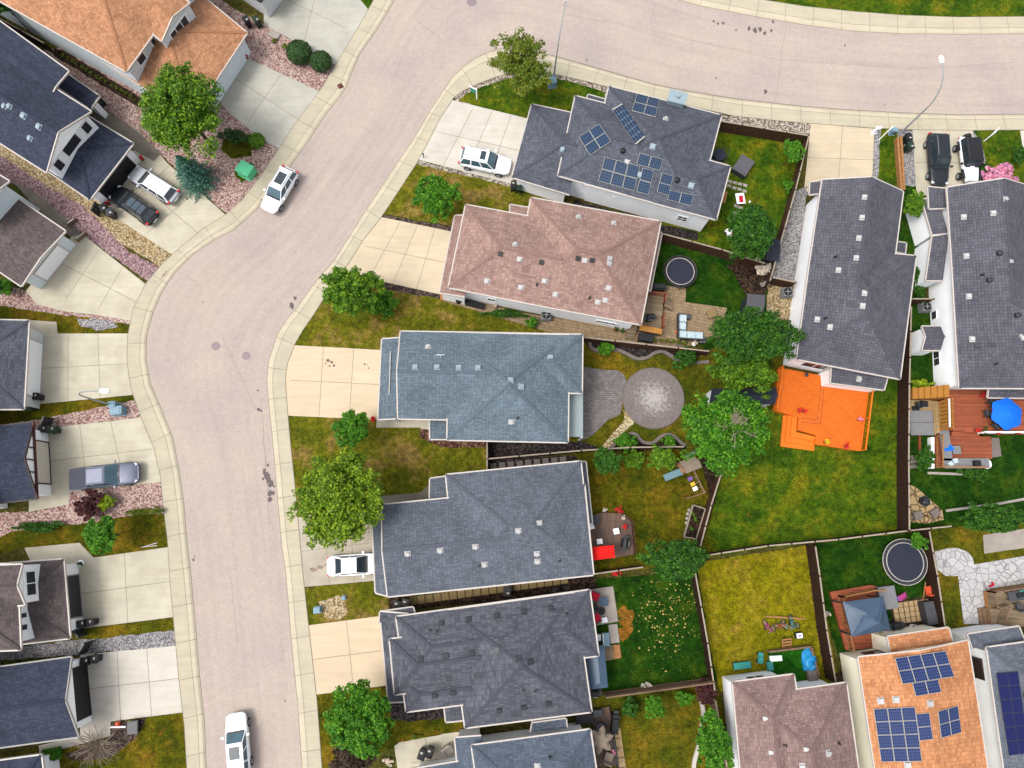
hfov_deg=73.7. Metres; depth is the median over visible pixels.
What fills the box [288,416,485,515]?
lawn
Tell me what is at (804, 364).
window
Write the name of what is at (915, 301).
fence
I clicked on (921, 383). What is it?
shrub
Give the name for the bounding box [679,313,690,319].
ottoman
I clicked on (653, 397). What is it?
patio
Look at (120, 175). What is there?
garage door
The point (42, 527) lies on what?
shrub
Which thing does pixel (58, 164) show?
window
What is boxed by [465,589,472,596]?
paving stone
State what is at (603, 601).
garden table
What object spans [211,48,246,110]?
garage door
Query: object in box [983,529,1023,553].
patio
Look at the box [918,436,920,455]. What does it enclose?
garden bed
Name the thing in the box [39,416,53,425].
gate
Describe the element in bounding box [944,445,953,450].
towel
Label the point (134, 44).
house
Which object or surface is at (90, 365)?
driveway joint
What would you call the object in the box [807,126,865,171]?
driveway joint
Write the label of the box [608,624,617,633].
paving stone
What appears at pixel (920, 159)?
driveway panel
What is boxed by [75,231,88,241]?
fence
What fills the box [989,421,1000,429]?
garden chair
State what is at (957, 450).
garden table
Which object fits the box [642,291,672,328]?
deck
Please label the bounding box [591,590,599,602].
garden chair
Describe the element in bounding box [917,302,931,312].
air conditioner
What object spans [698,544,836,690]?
lawn
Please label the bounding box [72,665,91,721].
garage door
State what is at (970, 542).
lawn
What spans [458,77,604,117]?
lawn
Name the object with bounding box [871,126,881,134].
notice box
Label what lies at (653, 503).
lawn
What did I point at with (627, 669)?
lawn
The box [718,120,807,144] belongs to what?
fence
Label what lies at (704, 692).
shrub
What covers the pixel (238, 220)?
pavement joint
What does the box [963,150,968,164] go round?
side window
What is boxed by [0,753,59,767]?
house
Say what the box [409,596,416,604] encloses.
paving stone
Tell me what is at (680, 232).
gravel bed
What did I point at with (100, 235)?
gravel bed
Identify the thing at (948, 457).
garden bench
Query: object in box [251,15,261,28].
waste bin
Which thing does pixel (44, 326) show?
driveway
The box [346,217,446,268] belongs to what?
driveway
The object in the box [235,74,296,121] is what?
driveway joint
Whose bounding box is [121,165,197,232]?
driveway joint
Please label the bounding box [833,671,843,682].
mulch bed
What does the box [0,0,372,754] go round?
plot ground
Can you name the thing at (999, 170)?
shrub
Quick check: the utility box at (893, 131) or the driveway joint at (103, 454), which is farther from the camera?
the utility box at (893, 131)
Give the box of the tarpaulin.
[801,648,816,670]
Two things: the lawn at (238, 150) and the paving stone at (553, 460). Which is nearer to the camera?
the paving stone at (553, 460)
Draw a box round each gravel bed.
[0,145,171,269]
[0,155,167,280]
[0,287,129,323]
[0,482,163,536]
[0,630,174,660]
[8,400,139,429]
[42,48,277,212]
[77,318,117,330]
[210,0,334,90]
[319,595,346,619]
[390,703,443,721]
[417,161,510,185]
[420,429,485,447]
[455,74,810,134]
[573,200,697,240]
[586,342,702,359]
[773,186,806,280]
[872,129,915,185]
[973,131,985,180]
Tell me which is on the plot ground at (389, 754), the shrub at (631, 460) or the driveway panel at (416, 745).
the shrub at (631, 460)
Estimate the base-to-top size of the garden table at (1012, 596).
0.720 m
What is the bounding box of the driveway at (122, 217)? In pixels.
[107,155,230,258]
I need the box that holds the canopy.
[592,544,614,560]
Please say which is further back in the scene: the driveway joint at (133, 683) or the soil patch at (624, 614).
the soil patch at (624, 614)
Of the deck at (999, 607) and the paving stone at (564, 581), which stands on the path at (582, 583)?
the paving stone at (564, 581)
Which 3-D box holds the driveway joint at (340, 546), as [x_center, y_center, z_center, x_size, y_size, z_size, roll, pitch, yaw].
[-15.078,14.198,59.812,5.389,0.002,6.399,28,79,4]
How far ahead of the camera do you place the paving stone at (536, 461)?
61.70 m
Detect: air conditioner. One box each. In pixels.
[541,312,550,321]
[780,287,792,298]
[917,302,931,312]
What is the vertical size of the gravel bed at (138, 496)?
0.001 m
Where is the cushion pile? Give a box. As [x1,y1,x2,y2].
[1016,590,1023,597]
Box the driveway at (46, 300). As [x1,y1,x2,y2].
[26,237,151,319]
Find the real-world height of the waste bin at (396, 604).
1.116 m
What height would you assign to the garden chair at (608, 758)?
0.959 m
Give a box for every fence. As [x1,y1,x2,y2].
[0,18,55,54]
[65,217,77,226]
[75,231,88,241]
[486,442,487,469]
[487,446,685,460]
[542,332,710,355]
[594,565,644,574]
[602,677,714,698]
[661,233,765,268]
[691,571,715,691]
[697,468,721,547]
[706,530,907,555]
[711,697,727,767]
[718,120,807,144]
[762,135,809,287]
[770,276,795,286]
[805,544,836,682]
[893,137,902,189]
[896,305,911,530]
[899,135,905,190]
[910,525,953,530]
[911,298,934,304]
[917,530,945,626]
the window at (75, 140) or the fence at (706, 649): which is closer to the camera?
the fence at (706, 649)
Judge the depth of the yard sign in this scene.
67.50 m
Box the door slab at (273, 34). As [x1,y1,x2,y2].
[268,30,280,39]
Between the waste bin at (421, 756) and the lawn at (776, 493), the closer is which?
the waste bin at (421, 756)
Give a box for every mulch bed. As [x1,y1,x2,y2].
[54,47,140,107]
[65,718,145,760]
[328,737,376,767]
[382,215,451,230]
[384,282,439,298]
[488,441,597,461]
[612,435,687,451]
[695,458,718,545]
[727,257,767,295]
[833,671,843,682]
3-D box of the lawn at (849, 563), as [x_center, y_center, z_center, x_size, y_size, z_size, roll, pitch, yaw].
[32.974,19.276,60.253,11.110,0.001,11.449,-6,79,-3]
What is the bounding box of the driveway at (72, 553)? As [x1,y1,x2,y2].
[25,543,172,627]
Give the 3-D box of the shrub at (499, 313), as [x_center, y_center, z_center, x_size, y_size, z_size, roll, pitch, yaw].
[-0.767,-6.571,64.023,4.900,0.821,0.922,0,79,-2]
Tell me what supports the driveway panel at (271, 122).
on the driveway at (235, 114)
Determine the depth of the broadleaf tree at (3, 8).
64.62 m
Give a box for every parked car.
[109,185,158,225]
[128,165,179,204]
[221,711,253,767]
[261,164,298,213]
[326,551,373,577]
[458,145,510,177]
[923,132,952,186]
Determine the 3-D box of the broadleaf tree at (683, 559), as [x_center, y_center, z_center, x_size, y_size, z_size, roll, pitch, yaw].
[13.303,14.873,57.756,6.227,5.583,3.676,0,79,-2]
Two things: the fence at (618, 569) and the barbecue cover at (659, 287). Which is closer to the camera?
the fence at (618, 569)
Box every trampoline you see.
[662,255,696,288]
[878,539,927,585]
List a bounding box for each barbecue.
[590,689,600,697]
[610,711,619,734]
[620,535,629,550]
[644,313,655,321]
[889,621,904,629]
[914,401,927,407]
[972,460,981,465]
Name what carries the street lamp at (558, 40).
on the lawn at (561, 95)
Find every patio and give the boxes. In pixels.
[579,367,625,440]
[590,586,617,624]
[619,286,726,347]
[625,370,681,425]
[910,485,943,522]
[935,548,1023,623]
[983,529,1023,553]
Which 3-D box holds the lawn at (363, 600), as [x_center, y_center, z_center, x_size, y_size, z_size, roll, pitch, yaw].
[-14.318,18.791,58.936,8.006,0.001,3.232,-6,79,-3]
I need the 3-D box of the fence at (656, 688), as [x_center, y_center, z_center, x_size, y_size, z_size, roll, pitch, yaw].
[12.287,25.533,57.448,9.195,1.950,0.154,-6,79,-3]
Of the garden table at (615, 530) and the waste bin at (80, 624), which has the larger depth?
the garden table at (615, 530)
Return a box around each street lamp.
[78,389,109,404]
[553,0,566,75]
[900,55,943,132]
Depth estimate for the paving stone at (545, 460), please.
61.74 m
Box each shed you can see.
[705,388,777,406]
[731,154,754,179]
[740,294,764,315]
[760,239,780,263]
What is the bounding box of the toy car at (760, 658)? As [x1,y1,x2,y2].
[756,652,763,663]
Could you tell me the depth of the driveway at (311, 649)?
58.26 m
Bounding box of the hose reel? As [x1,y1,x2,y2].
[111,721,126,727]
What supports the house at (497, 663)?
on the plot ground at (389, 754)
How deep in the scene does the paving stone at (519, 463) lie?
61.62 m
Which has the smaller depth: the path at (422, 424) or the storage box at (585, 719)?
the storage box at (585, 719)
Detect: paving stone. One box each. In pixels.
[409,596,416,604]
[417,595,424,603]
[425,594,432,602]
[433,593,440,601]
[441,592,448,600]
[449,591,456,599]
[457,590,464,598]
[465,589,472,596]
[473,588,480,595]
[481,587,488,594]
[489,587,496,593]
[490,463,496,468]
[497,586,503,592]
[499,462,504,467]
[508,461,513,466]
[513,584,520,590]
[516,461,522,465]
[521,583,528,589]
[525,460,531,465]
[529,582,536,587]
[534,459,539,464]
[537,581,543,586]
[542,458,548,463]
[545,581,551,585]
[551,457,557,462]
[553,580,559,584]
[560,457,565,461]
[561,579,567,583]
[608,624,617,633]
[609,633,619,643]
[614,728,621,738]
[615,738,622,747]
[616,747,623,758]
[618,758,625,767]
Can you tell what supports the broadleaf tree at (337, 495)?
on the lawn at (406, 460)
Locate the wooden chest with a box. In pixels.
[806,670,817,681]
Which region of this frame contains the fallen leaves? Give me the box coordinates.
[630,579,703,671]
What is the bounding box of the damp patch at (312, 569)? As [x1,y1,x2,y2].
[310,528,368,571]
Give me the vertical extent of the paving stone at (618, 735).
0.081 m
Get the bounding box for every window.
[21,611,27,618]
[22,623,28,631]
[24,570,37,596]
[54,159,64,170]
[62,134,80,155]
[81,121,91,133]
[136,52,147,66]
[150,37,156,46]
[169,13,189,39]
[487,297,495,301]
[595,319,616,325]
[676,215,688,222]
[743,674,763,678]
[798,362,829,369]
[861,650,885,654]
[930,309,937,320]
[932,352,940,366]
[961,138,966,151]
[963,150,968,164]
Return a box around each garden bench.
[602,633,609,647]
[937,425,989,467]
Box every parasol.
[592,726,613,754]
[989,398,1021,429]
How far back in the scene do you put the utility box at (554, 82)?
68.41 m
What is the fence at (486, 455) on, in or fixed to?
on the lawn at (406, 460)
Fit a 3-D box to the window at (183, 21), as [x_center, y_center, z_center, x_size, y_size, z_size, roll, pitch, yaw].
[-31.387,-33.551,64.527,0.090,1.300,2.637,28,79,4]
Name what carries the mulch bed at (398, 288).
on the lawn at (327, 326)
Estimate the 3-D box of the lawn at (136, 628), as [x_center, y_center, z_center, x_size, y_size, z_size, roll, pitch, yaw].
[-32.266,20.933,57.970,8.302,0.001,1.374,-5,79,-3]
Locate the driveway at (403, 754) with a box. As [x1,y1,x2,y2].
[394,732,458,767]
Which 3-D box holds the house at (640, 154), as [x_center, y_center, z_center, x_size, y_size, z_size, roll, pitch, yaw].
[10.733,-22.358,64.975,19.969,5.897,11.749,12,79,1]
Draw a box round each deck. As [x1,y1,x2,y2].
[590,513,636,557]
[592,706,618,767]
[605,645,613,660]
[613,644,620,658]
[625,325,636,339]
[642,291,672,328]
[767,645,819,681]
[772,366,873,450]
[829,585,887,651]
[905,385,948,435]
[933,435,991,467]
[938,389,1023,435]
[977,584,1023,626]
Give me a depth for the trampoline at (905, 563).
60.10 m
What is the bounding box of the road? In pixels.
[147,0,1023,767]
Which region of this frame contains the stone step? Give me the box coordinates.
[992,438,1000,456]
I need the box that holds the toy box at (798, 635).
[794,632,802,638]
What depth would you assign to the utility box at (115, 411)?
60.73 m
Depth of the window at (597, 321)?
63.26 m
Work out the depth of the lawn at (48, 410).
61.42 m
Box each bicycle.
[551,585,569,593]
[762,619,775,632]
[774,619,785,628]
[779,621,794,630]
[788,614,799,628]
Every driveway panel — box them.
[34,235,143,319]
[40,333,131,403]
[49,417,160,493]
[81,547,172,627]
[87,646,181,723]
[109,150,224,253]
[222,59,318,147]
[272,0,355,64]
[289,346,379,419]
[299,513,373,585]
[310,616,385,693]
[348,219,450,293]
[410,735,442,767]
[421,105,526,182]
[804,124,873,191]
[913,130,972,194]
[1020,130,1023,146]
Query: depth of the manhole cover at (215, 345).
63.10 m
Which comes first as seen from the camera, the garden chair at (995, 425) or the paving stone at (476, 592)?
the paving stone at (476, 592)
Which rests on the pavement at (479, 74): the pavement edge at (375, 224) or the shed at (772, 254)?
the pavement edge at (375, 224)
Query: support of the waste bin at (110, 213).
on the driveway at (122, 217)
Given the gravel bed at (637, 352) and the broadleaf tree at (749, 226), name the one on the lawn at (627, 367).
the gravel bed at (637, 352)
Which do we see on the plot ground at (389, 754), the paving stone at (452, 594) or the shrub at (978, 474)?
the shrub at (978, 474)
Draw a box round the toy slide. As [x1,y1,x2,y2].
[897,592,907,600]
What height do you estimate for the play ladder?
0.481 m
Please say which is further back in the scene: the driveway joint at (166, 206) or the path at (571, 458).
the driveway joint at (166, 206)
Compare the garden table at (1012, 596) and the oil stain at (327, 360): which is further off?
the oil stain at (327, 360)
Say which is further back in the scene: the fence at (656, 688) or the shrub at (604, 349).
the shrub at (604, 349)
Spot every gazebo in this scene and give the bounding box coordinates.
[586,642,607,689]
[831,595,890,636]
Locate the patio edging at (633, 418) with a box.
[622,367,684,428]
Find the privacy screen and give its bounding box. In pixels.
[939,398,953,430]
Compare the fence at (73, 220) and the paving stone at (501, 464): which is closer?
the paving stone at (501, 464)
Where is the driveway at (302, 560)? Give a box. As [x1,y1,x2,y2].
[298,516,366,586]
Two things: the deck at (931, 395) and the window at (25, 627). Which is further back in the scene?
the deck at (931, 395)
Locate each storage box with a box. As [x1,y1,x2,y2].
[127,719,140,734]
[575,712,594,723]
[592,708,602,717]
[637,333,653,343]
[917,600,938,624]
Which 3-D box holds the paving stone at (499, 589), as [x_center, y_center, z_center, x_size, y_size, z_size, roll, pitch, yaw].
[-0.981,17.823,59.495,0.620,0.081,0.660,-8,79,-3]
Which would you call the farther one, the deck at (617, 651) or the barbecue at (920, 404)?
the barbecue at (920, 404)
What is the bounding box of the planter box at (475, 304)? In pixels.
[465,299,484,309]
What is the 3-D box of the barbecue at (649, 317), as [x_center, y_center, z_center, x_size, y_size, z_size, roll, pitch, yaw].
[12.750,-6.119,63.318,1.060,1.140,0.636,-6,79,-3]
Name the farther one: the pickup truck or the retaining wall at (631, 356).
the retaining wall at (631, 356)
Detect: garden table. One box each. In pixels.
[599,597,607,605]
[613,528,619,534]
[706,308,716,318]
[734,193,745,204]
[952,446,960,453]
[1004,591,1023,601]
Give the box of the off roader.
[952,133,984,183]
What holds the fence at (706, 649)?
on the plot ground at (389, 754)
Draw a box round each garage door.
[27,338,43,396]
[33,244,70,281]
[36,440,51,484]
[67,574,82,618]
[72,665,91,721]
[99,155,135,200]
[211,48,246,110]
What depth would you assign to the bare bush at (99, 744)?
55.30 m
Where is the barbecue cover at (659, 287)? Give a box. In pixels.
[651,284,666,291]
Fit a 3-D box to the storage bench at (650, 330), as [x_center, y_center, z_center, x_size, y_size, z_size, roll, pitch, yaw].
[12.861,-4.987,63.422,2.130,0.540,0.550,11,79,1]
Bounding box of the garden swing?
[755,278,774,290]
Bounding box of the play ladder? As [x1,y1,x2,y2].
[782,638,791,647]
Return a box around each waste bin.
[25,407,37,411]
[32,392,44,400]
[38,425,47,432]
[46,426,60,433]
[76,620,85,628]
[79,656,89,665]
[84,618,98,626]
[88,654,102,663]
[98,203,108,213]
[104,207,117,219]
[241,15,251,28]
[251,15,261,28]
[392,600,400,608]
[401,598,409,606]
[417,747,426,760]
[425,745,434,758]
[503,586,510,595]
[510,180,516,192]
[515,184,522,193]
[902,133,912,144]
[903,141,914,152]
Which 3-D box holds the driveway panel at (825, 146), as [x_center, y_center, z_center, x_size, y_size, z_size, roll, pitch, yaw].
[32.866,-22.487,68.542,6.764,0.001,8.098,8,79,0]
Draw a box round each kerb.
[140,0,1023,767]
[267,49,1023,767]
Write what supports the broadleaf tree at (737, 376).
on the plot ground at (389, 754)
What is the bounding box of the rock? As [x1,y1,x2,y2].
[755,258,771,276]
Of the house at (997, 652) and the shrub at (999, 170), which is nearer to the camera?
the house at (997, 652)
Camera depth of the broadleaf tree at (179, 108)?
59.25 m
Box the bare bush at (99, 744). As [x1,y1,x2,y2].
[65,721,122,767]
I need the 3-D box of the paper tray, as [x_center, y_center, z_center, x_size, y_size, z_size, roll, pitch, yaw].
[7.948,20.401,59.067,0.550,0.400,0.400,-11,79,-4]
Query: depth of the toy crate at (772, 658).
58.46 m
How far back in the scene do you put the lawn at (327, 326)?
63.95 m
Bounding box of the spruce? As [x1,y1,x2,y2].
[174,155,222,202]
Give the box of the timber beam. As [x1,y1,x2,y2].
[765,615,804,619]
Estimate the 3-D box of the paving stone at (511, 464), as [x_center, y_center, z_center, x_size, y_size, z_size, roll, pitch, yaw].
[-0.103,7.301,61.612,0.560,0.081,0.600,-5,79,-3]
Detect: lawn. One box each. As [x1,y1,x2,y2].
[0,306,129,332]
[0,395,134,424]
[0,514,166,556]
[0,713,185,767]
[83,618,173,638]
[221,133,259,158]
[235,163,257,182]
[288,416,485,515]
[295,283,552,349]
[305,581,388,624]
[317,687,462,767]
[361,0,371,7]
[384,164,548,225]
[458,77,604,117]
[569,342,695,454]
[576,447,721,574]
[586,573,716,692]
[595,685,728,767]
[653,240,774,348]
[661,130,808,256]
[685,365,708,410]
[695,346,785,409]
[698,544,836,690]
[702,368,906,557]
[770,0,1023,16]
[813,532,939,663]
[878,129,897,185]
[893,185,924,297]
[910,305,1023,529]
[930,523,1023,628]
[974,130,1023,182]
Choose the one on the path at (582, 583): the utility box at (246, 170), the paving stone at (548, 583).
the paving stone at (548, 583)
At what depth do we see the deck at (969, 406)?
62.77 m
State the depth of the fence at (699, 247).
65.20 m
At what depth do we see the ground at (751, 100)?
69.89 m
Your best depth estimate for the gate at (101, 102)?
66.78 m
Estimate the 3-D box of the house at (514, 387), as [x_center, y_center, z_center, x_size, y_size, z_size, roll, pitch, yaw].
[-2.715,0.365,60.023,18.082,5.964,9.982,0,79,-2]
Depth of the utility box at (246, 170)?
65.45 m
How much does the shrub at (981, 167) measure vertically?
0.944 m
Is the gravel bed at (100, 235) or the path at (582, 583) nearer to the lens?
the path at (582, 583)
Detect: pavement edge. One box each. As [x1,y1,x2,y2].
[127,0,1023,767]
[267,48,1023,767]
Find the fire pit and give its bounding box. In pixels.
[918,496,929,505]
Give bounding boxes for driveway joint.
[42,346,116,385]
[53,421,149,466]
[62,251,135,308]
[81,553,169,620]
[90,653,177,719]
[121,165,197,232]
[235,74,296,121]
[289,0,346,40]
[293,348,378,411]
[302,536,371,583]
[313,620,381,680]
[366,222,441,286]
[439,109,516,176]
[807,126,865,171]
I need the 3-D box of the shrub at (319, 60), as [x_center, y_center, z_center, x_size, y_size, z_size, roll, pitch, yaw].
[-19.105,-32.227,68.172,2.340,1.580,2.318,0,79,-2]
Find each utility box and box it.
[108,401,120,407]
[110,406,126,416]
[234,160,257,181]
[313,606,321,613]
[547,75,556,88]
[888,127,897,135]
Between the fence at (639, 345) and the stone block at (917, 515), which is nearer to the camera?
the stone block at (917, 515)
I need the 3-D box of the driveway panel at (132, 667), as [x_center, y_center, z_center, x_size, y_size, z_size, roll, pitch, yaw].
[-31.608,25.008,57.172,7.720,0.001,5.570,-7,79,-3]
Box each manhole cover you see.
[212,342,219,349]
[242,352,249,359]
[467,0,475,5]
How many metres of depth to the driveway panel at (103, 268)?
63.79 m
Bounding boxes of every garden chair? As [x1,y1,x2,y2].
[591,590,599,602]
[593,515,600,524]
[593,603,598,611]
[594,612,602,624]
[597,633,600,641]
[602,751,614,766]
[983,410,990,416]
[984,399,995,407]
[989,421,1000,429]
[1011,603,1023,611]
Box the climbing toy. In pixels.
[923,582,935,598]
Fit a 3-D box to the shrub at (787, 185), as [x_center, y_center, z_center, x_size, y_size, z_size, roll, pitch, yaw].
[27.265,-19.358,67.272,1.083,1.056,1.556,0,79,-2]
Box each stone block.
[911,511,923,519]
[928,508,940,518]
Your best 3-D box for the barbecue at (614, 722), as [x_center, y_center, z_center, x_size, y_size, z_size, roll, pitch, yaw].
[8.578,28.098,56.830,0.550,1.025,1.750,7,79,0]
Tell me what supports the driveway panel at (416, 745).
on the driveway at (403, 754)
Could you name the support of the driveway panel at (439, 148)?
on the driveway at (446, 113)
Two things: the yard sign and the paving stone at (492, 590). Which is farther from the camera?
the yard sign
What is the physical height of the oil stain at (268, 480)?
0.007 m
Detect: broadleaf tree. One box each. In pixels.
[0,3,29,31]
[81,515,119,554]
[136,60,224,161]
[285,446,384,551]
[319,265,387,316]
[323,678,394,759]
[330,408,368,447]
[411,173,462,222]
[487,27,553,97]
[592,446,623,474]
[635,538,709,583]
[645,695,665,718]
[646,443,676,470]
[677,389,773,480]
[695,707,734,767]
[704,353,779,399]
[705,305,807,365]
[727,203,777,260]
[782,139,805,165]
[901,189,925,217]
[906,532,928,549]
[957,501,1023,532]
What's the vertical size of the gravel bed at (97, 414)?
0.001 m
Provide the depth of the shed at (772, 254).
64.21 m
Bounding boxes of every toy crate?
[732,661,750,669]
[766,661,773,670]
[769,655,781,661]
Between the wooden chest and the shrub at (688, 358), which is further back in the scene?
the shrub at (688, 358)
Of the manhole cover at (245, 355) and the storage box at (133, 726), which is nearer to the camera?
the storage box at (133, 726)
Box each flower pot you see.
[77,560,84,565]
[615,506,623,514]
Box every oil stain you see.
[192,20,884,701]
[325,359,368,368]
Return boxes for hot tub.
[875,585,898,609]
[904,410,933,435]
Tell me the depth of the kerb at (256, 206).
65.10 m
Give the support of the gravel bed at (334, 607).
on the lawn at (363, 600)
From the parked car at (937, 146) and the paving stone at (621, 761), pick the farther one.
the parked car at (937, 146)
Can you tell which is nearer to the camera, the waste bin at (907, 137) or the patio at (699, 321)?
the patio at (699, 321)
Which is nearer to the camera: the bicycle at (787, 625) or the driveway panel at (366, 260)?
the bicycle at (787, 625)
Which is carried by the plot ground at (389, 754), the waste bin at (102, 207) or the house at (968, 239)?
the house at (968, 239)
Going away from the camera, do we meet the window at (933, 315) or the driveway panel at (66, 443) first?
the driveway panel at (66, 443)
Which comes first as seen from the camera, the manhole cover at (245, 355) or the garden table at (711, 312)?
the manhole cover at (245, 355)
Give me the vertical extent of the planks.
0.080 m
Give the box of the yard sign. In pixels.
[469,86,477,99]
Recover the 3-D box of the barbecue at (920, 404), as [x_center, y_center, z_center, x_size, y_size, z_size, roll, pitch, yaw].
[37.331,1.882,62.261,0.954,1.140,0.635,0,79,-2]
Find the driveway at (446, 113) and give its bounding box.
[419,100,523,183]
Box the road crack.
[185,6,1013,644]
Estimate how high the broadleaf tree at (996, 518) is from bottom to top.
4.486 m
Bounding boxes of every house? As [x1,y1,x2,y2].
[0,0,250,110]
[0,20,140,203]
[0,175,75,289]
[0,319,43,410]
[0,421,51,508]
[0,558,82,651]
[0,656,91,748]
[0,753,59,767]
[244,0,281,17]
[371,460,594,597]
[377,330,583,443]
[378,589,599,728]
[412,717,596,767]
[439,197,662,329]
[511,86,730,230]
[722,670,858,767]
[783,176,916,391]
[840,624,988,767]
[906,177,1023,398]
[950,624,1023,767]
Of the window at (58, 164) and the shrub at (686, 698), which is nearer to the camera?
the shrub at (686, 698)
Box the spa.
[711,145,728,162]
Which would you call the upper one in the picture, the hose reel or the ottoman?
the ottoman
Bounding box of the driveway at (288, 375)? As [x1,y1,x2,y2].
[279,345,372,417]
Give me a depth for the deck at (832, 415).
62.81 m
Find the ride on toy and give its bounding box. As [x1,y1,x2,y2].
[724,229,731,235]
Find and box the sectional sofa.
[676,313,704,340]
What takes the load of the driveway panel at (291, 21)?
on the driveway at (360, 9)
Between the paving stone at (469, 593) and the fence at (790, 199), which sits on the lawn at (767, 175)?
the fence at (790, 199)
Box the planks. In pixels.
[722,191,727,203]
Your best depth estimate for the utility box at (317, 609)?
58.09 m
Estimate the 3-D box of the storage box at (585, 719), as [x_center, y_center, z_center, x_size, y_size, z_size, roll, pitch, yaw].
[6.097,28.062,57.337,1.630,0.740,0.700,-3,79,-2]
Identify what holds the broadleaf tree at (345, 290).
on the plot ground at (389, 754)
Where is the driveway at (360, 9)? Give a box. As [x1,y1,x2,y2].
[264,0,372,67]
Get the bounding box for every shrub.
[0,278,13,295]
[10,521,64,532]
[41,746,62,760]
[73,488,103,521]
[97,494,116,511]
[124,508,157,515]
[150,505,164,514]
[216,127,249,145]
[248,132,264,148]
[286,39,312,65]
[309,49,332,72]
[365,289,398,319]
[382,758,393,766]
[409,734,422,739]
[478,309,529,317]
[524,316,537,328]
[597,342,615,355]
[612,432,638,453]
[621,695,638,717]
[623,448,645,469]
[660,434,675,448]
[671,346,696,369]
[675,690,694,706]
[695,678,717,704]
[783,180,793,194]
[910,378,934,387]
[913,267,926,306]
[914,445,935,471]
[956,468,987,482]
[979,163,989,172]
[981,162,1018,181]
[1013,145,1023,166]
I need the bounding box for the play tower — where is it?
[663,451,707,498]
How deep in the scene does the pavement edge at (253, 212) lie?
63.83 m
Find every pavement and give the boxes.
[127,0,1023,767]
[273,58,1023,767]
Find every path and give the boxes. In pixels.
[13,181,80,236]
[89,108,160,160]
[376,420,428,429]
[381,485,442,502]
[388,575,597,608]
[442,299,639,339]
[488,456,576,468]
[603,410,633,447]
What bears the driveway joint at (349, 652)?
on the driveway panel at (363, 635)
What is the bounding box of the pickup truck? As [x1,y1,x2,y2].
[69,460,140,490]
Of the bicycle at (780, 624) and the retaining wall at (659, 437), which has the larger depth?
the retaining wall at (659, 437)
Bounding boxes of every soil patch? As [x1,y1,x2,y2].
[617,606,634,641]
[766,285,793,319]
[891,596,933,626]
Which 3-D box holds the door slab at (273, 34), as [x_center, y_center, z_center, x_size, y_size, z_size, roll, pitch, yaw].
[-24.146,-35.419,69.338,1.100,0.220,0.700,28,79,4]
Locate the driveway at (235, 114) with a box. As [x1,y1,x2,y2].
[220,58,316,151]
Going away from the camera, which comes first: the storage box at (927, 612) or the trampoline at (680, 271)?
the storage box at (927, 612)
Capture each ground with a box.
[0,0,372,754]
[305,78,1023,767]
[468,49,982,114]
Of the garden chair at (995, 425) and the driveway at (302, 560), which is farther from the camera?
the garden chair at (995, 425)
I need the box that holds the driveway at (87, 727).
[39,655,181,752]
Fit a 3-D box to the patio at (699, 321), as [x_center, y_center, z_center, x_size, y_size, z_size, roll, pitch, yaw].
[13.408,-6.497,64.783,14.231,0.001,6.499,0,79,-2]
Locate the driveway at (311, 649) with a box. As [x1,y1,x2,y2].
[308,619,378,695]
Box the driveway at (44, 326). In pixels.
[30,320,132,402]
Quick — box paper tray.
[601,617,607,622]
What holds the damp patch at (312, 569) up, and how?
on the driveway panel at (313, 558)
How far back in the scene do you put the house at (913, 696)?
54.45 m
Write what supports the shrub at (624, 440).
on the plot ground at (389, 754)
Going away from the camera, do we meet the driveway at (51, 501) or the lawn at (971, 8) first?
the driveway at (51, 501)
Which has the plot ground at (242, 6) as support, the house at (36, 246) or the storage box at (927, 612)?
the house at (36, 246)
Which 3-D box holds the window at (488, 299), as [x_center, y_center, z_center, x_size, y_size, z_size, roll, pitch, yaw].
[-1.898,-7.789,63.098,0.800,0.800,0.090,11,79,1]
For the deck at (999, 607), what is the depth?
59.78 m
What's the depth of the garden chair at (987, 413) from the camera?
62.20 m
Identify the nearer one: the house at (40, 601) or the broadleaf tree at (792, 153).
the house at (40, 601)
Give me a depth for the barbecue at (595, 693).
57.11 m
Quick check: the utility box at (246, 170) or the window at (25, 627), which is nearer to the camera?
the window at (25, 627)
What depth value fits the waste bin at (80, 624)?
56.94 m
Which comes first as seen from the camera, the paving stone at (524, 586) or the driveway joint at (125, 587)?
the driveway joint at (125, 587)
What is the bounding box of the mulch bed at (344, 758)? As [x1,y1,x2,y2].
[328,737,376,767]
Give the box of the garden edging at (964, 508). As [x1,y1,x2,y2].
[927,472,1023,511]
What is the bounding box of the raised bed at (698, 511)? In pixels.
[683,505,704,538]
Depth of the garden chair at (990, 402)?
62.51 m
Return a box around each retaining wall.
[588,342,708,364]
[609,432,686,450]
[927,437,933,468]
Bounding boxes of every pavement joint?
[128,0,1008,767]
[268,54,1005,762]
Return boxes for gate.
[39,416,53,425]
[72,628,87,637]
[76,640,93,655]
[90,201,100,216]
[97,98,106,108]
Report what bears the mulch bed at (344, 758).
on the plot ground at (389, 754)
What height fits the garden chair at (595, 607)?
0.959 m
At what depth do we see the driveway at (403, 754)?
56.79 m
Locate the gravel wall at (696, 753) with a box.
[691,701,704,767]
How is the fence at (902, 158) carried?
on the gravel bed at (909, 169)
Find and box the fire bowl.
[598,607,604,614]
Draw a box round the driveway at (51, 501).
[29,422,166,511]
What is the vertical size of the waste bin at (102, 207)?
1.116 m
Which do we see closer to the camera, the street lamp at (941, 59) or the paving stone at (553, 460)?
the paving stone at (553, 460)
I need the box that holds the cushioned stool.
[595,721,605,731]
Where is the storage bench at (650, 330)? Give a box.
[639,325,661,335]

